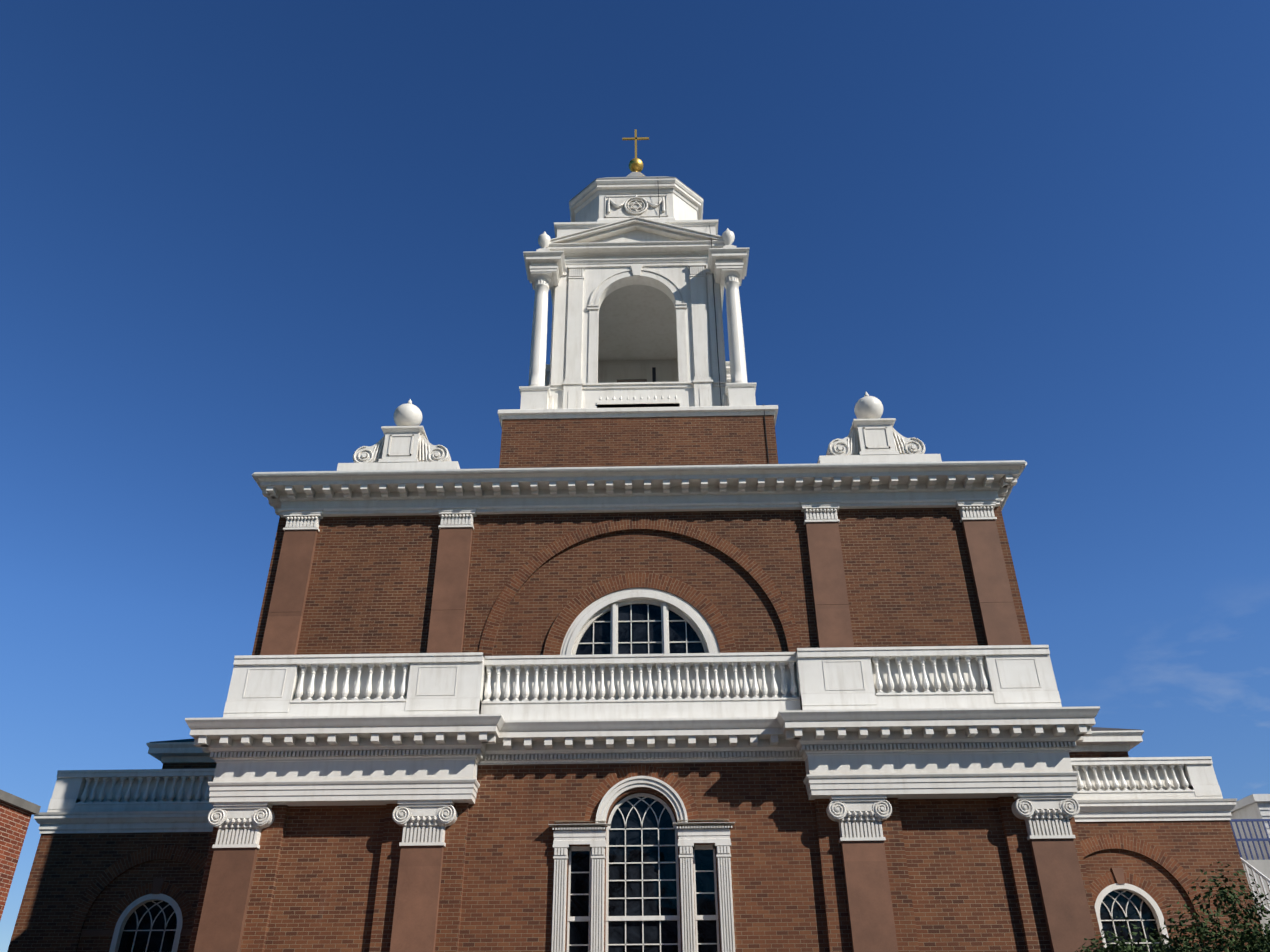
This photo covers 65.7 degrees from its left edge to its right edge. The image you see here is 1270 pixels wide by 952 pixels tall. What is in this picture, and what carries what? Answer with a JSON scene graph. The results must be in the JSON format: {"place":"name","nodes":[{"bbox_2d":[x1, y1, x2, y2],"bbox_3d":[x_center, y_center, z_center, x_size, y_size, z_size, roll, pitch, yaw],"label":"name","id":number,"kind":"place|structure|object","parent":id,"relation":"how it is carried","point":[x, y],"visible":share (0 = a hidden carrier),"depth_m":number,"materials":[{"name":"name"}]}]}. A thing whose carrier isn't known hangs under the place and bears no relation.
{"place":"outdoors","nodes":[
{"label":"outdoors","id":0,"kind":"place"},
{"bbox_2d":[0,0,1269,951],"label":"sky","id":1,"kind":"structure","parent":0,"point":[238,237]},
{"bbox_2d":[598,285,677,382],"bbox_3d":[0.115,-2.705,30.843,4.340,5.660,4.340,-1,-31,1],"label":"belfry interior","id":2,"kind":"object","parent":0,"point":[637,337],"depth_m":32.97,"materials":[{"name":"white paint"}]},
{"bbox_2d":[1075,861,1269,951],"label":"tree","id":3,"kind":"object","parent":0,"point":[1246,935],"depth_m":12.86,"materials":[{"name":"green plant"}]},
{"bbox_3d":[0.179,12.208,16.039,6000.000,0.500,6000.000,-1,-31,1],"label":"ground","id":4,"kind":"structure","parent":0,"visible":0},
{"bbox_2d":[0,801,31,919],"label":"brick building","id":5,"kind":"structure","parent":4,"relation":"on","point":[14,823],"depth_m":17.91,"materials":[{"name":"brick"}]},
{"bbox_2d":[0,789,40,814],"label":"coping","id":6,"kind":"object","parent":5,"relation":"on","point":[19,803],"visible":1,"depth_m":18.10,"materials":[{"name":"stone"}]},
{"bbox_2d":[7,832,211,951],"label":"wing wall","id":7,"kind":"structure","parent":4,"relation":"on","point":[67,870],"depth_m":22.50,"materials":[{"name":"brown brick"}]},
{"bbox_2d":[34,768,215,833],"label":"wing parapet","id":8,"kind":"structure","parent":7,"relation":"on","point":[66,813],"depth_m":23.29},
{"bbox_2d":[78,776,213,802],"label":"balusters","id":9,"kind":"object","parent":8,"relation":"attached to","point":[136,796],"visible":0.6,"depth_m":23.54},
{"bbox_2d":[81,878,191,935],"bbox_3d":[-10.882,9.729,22.241,2.960,1.195,0.070,-1,-31,1],"label":"keystone and imposts","id":10,"kind":"object","parent":7,"relation":"attached to","point":[157,885],"visible":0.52,"depth_m":21.97,"materials":[{"name":"brown stone"}]},
{"bbox_2d":[67,845,206,929],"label":"brick arches","id":11,"kind":"structure","parent":7,"relation":"attached to","point":[196,861],"depth_m":22.42,"materials":[{"name":"brown brick"}]},
{"bbox_2d":[109,894,182,951],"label":"wing window","id":12,"kind":"structure","parent":7,"relation":"in","point":[130,909],"depth_m":22.14,"materials":[{"name":"white wood"}]},
{"bbox_2d":[118,900,176,951],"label":"wing glass","id":13,"kind":"object","parent":12,"relation":"in","point":[140,944],"visible":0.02,"depth_m":22.11,"materials":[{"name":"black glass"}]},
{"bbox_2d":[264,761,1026,951],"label":"brick wall","id":14,"kind":"structure","parent":4,"relation":"on","point":[963,894],"depth_m":18.88,"materials":[{"name":"brick"}]},
{"bbox_2d":[584,765,698,823],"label":"brick arch","id":15,"kind":"structure","parent":14,"relation":"in","point":[678,786],"depth_m":19.62,"materials":[{"name":"brown brick"}]},
{"bbox_2d":[548,776,734,951],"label":"window surround","id":16,"kind":"object","parent":14,"relation":"on","point":[689,835],"visible":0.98,"depth_m":18.81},
{"bbox_2d":[566,793,719,951],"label":"window glass","id":17,"kind":"object","parent":16,"relation":"in","point":[579,906],"depth_m":18.86,"materials":[{"name":"glass"}]},
{"bbox_2d":[567,793,719,951],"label":"window muntins","id":18,"kind":"object","parent":16,"relation":"in","point":[642,918],"visible":0.94,"depth_m":18.84,"materials":[{"name":"white wood"}]},
{"bbox_2d":[252,505,1031,655],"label":"wall","id":19,"kind":"structure","parent":14,"relation":"on","point":[909,578],"depth_m":22.19,"materials":[{"name":"brick"}]},
{"bbox_2d":[258,466,1020,516],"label":"cornice","id":20,"kind":"structure","parent":19,"relation":"on","point":[679,491],"depth_m":22.93,"materials":[{"name":"white paint"}]},
{"bbox_2d":[252,460,1026,515],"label":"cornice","id":21,"kind":"structure","parent":20,"relation":"attached to","point":[257,475],"depth_m":22.76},
{"bbox_2d":[282,497,996,531],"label":"capitals","id":22,"kind":"object","parent":19,"relation":"attached to","point":[812,510],"visible":1,"depth_m":22.78,"materials":[{"name":"white paint"}]},
{"bbox_2d":[478,517,801,655],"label":"brick arches","id":23,"kind":"structure","parent":19,"relation":"attached to","point":[581,601],"depth_m":22.00,"materials":[{"name":"brown brick"}]},
{"bbox_2d":[560,588,719,654],"bbox_3d":[0.104,3.315,21.608,3.540,1.840,0.280,-1,-31,1],"label":"window frame","id":24,"kind":"object","parent":19,"relation":"attached to","point":[594,611],"visible":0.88,"depth_m":21.71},
{"bbox_2d":[576,604,704,654],"bbox_3d":[0.107,3.457,21.680,3.040,1.570,0.012,-1,-31,1],"label":"window glass","id":25,"kind":"object","parent":24,"relation":"in","point":[602,631],"visible":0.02,"depth_m":21.66,"materials":[{"name":"glass"}]},
{"bbox_2d":[260,520,1022,654],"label":"pilasters","id":26,"kind":"object","parent":19,"relation":"attached to","point":[998,615],"visible":0.62,"depth_m":21.86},
{"bbox_3d":[0.117,1.566,25.148,16.840,0.710,4.450,-1,-31,1],"label":"pavilion roof","id":27,"kind":"object","parent":19,"relation":"on","visible":0},
{"bbox_2d":[499,415,777,467],"bbox_3d":[0.154,1.847,28.129,7.160,3.680,7.160,-1,-31,1],"label":"brick tower base","id":28,"kind":"object","parent":27,"relation":"on","point":[636,441],"depth_m":25.59,"materials":[{"name":"brown brick"}]},
{"bbox_2d":[498,405,777,428],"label":"tower platform","id":29,"kind":"structure","parent":28,"relation":"on","point":[635,412],"depth_m":25.98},
{"bbox_2d":[551,266,724,408],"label":"belfry trim","id":30,"kind":"structure","parent":29,"relation":"on","point":[677,275],"depth_m":28.75,"materials":[{"name":"white paint"}]},
{"bbox_2d":[548,217,724,307],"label":"pediment","id":31,"kind":"structure","parent":30,"relation":"on","point":[629,242],"depth_m":30.35,"materials":[{"name":"white paint"}]},
{"bbox_2d":[554,219,717,237],"bbox_3d":[0.084,-6.223,32.940,5.180,1.190,5.180,-1,-31,1],"label":"belfry attic","id":32,"kind":"object","parent":31,"relation":"on","point":[563,228],"visible":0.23,"depth_m":30.97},
{"bbox_2d":[569,178,702,221],"bbox_3d":[0.071,-7.674,33.805,4.540,2.250,4.540,-1,-31,1],"label":"lantern","id":33,"kind":"object","parent":32,"relation":"on","point":[608,200],"visible":0.33,"depth_m":32.38,"materials":[{"name":"white paint"}]},
{"bbox_2d":[569,172,702,201],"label":"lantern roof","id":34,"kind":"structure","parent":33,"relation":"on","point":[633,175],"depth_m":32.79,"materials":[{"name":"white paint"}]},
{"bbox_2d":[622,129,648,176],"bbox_3d":[0.034,-11.952,36.355,0.902,2.430,0.540,-17,-35,25],"label":"cross","id":35,"kind":"object","parent":34,"relation":"on","point":[635,164],"visible":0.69,"depth_m":35.88,"materials":[{"name":"gold metal"}]},
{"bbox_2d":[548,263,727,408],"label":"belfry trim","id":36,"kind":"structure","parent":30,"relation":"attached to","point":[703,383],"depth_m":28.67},
{"bbox_2d":[599,388,676,401],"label":"balusters","id":37,"kind":"object","parent":30,"relation":"attached to","point":[634,397],"visible":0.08,"depth_m":27.67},
{"bbox_2d":[519,245,756,408],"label":"column entablature blocks","id":38,"kind":"structure","parent":28,"relation":"on","point":[721,261],"depth_m":29.28,"materials":[{"name":"white paint"}]},
{"bbox_2d":[617,367,655,382],"bbox_3d":[0.110,-2.136,29.689,1.800,1.600,2.640,-1,-31,1],"label":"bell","id":39,"kind":"object","parent":38,"relation":"attached to","point":[642,380],"depth_m":28.55,"materials":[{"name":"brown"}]},
{"bbox_2d":[529,228,747,385],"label":"columns","id":40,"kind":"structure","parent":38,"relation":"on","point":[738,371],"depth_m":28.28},
{"bbox_2d":[337,392,941,470],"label":"scroll ornaments","id":41,"kind":"object","parent":27,"relation":"on","point":[873,436],"visible":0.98,"depth_m":24.82,"materials":[{"name":"white paint"}]},
{"bbox_2d":[638,170,768,463],"bbox_3d":[1.414,-5.377,29.910,1.133,16.095,4.957,23,-38,-33],"label":"lightning cable","id":42,"kind":"object","parent":27,"relation":"on","point":[717,342],"visible":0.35,"depth_m":28.43,"materials":[{"name":"brown metal"}]},
{"bbox_2d":[208,752,1078,805],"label":"entablature blocks","id":43,"kind":"structure","parent":14,"relation":"attached to","point":[898,776],"depth_m":19.27,"materials":[{"name":"white paint"}]},
{"bbox_2d":[185,706,1099,764],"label":"cornice","id":44,"kind":"structure","parent":43,"relation":"on","point":[783,735],"depth_m":19.46,"materials":[{"name":"white paint"}]},
{"bbox_2d":[223,645,1061,720],"bbox_3d":[0.148,5.589,22.435,17.100,1.520,4.990,-1,-31,1],"label":"balustrade","id":45,"kind":"object","parent":44,"relation":"on","point":[841,678],"visible":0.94,"depth_m":20.48,"materials":[{"name":"white paint"}]},
{"bbox_2d":[294,656,989,700],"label":"balusters","id":46,"kind":"object","parent":45,"relation":"on","point":[631,690],"visible":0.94,"depth_m":20.57,"materials":[{"name":"white paint"}]},
{"bbox_2d":[162,752,1128,768],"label":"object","id":47,"kind":"object","parent":4,"relation":"on","point":[1071,755],"depth_m":24.37,"materials":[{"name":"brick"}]},
{"bbox_2d":[146,730,1143,762],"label":"cornice","id":48,"kind":"structure","parent":47,"relation":"on","point":[1094,741],"depth_m":24.39,"materials":[{"name":"white paint"}]},
{"bbox_2d":[150,727,1139,742],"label":"cornice","id":49,"kind":"structure","parent":48,"relation":"on","point":[1092,729],"depth_m":24.59,"materials":[{"name":"paint"}]},
{"bbox_2d":[188,796,1103,951],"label":"piers","id":50,"kind":"structure","parent":4,"relation":"on","point":[1028,898],"depth_m":18.60,"materials":[{"name":"brick"}]},
{"bbox_2d":[207,792,1079,848],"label":"ionic capitals","id":51,"kind":"object","parent":50,"relation":"attached to","point":[428,822],"visible":0.98,"depth_m":19.01,"materials":[{"name":"white paint"}]},
{"bbox_2d":[194,838,1097,951],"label":"pilasters","id":52,"kind":"object","parent":50,"relation":"attached to","point":[1067,916],"visible":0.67,"depth_m":18.34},
{"bbox_2d":[1075,820,1263,951],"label":"wing wall","id":53,"kind":"structure","parent":4,"relation":"on","point":[1192,848],"depth_m":22.36,"materials":[{"name":"brown brick"}]},
{"bbox_2d":[1095,883,1168,951],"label":"wing window","id":54,"kind":"structure","parent":53,"relation":"in","point":[1147,899],"depth_m":21.93,"materials":[{"name":"white wood"}]},
{"bbox_2d":[1080,834,1210,918],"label":"brick arches","id":55,"kind":"structure","parent":53,"relation":"in","point":[1167,862],"depth_m":22.20,"materials":[{"name":"brown brick"}]},
{"bbox_2d":[1100,868,1197,951],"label":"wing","id":56,"kind":"structure","parent":53,"relation":"in","point":[1136,900],"depth_m":21.90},
{"bbox_2d":[1070,756,1236,821],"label":"wing parapet","id":57,"kind":"structure","parent":53,"relation":"on","point":[1202,799],"depth_m":23.02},
{"bbox_2d":[1073,764,1190,790],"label":"balusters","id":58,"kind":"object","parent":57,"relation":"attached to","point":[1150,785],"visible":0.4,"depth_m":23.28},
{"bbox_2d":[1241,858,1269,910],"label":"stair rail","id":59,"kind":"object","parent":53,"relation":"attached to","point":[1255,870],"visible":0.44,"depth_m":22.69,"materials":[{"name":"white metal"}]},
{"bbox_2d":[1242,860,1269,934],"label":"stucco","id":60,"kind":"object","parent":4,"relation":"on","point":[1262,867],"depth_m":23.21,"materials":[{"name":"white paint"}]},
{"bbox_2d":[1230,819,1269,859],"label":"blue railing","id":61,"kind":"object","parent":60,"relation":"on","point":[1257,839],"visible":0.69,"depth_m":23.72,"materials":[{"name":"blue metal"}]},
{"bbox_2d":[1231,794,1269,859],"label":"neighboring building","id":62,"kind":"structure","parent":60,"relation":"on","point":[1254,806],"depth_m":25.18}
]}

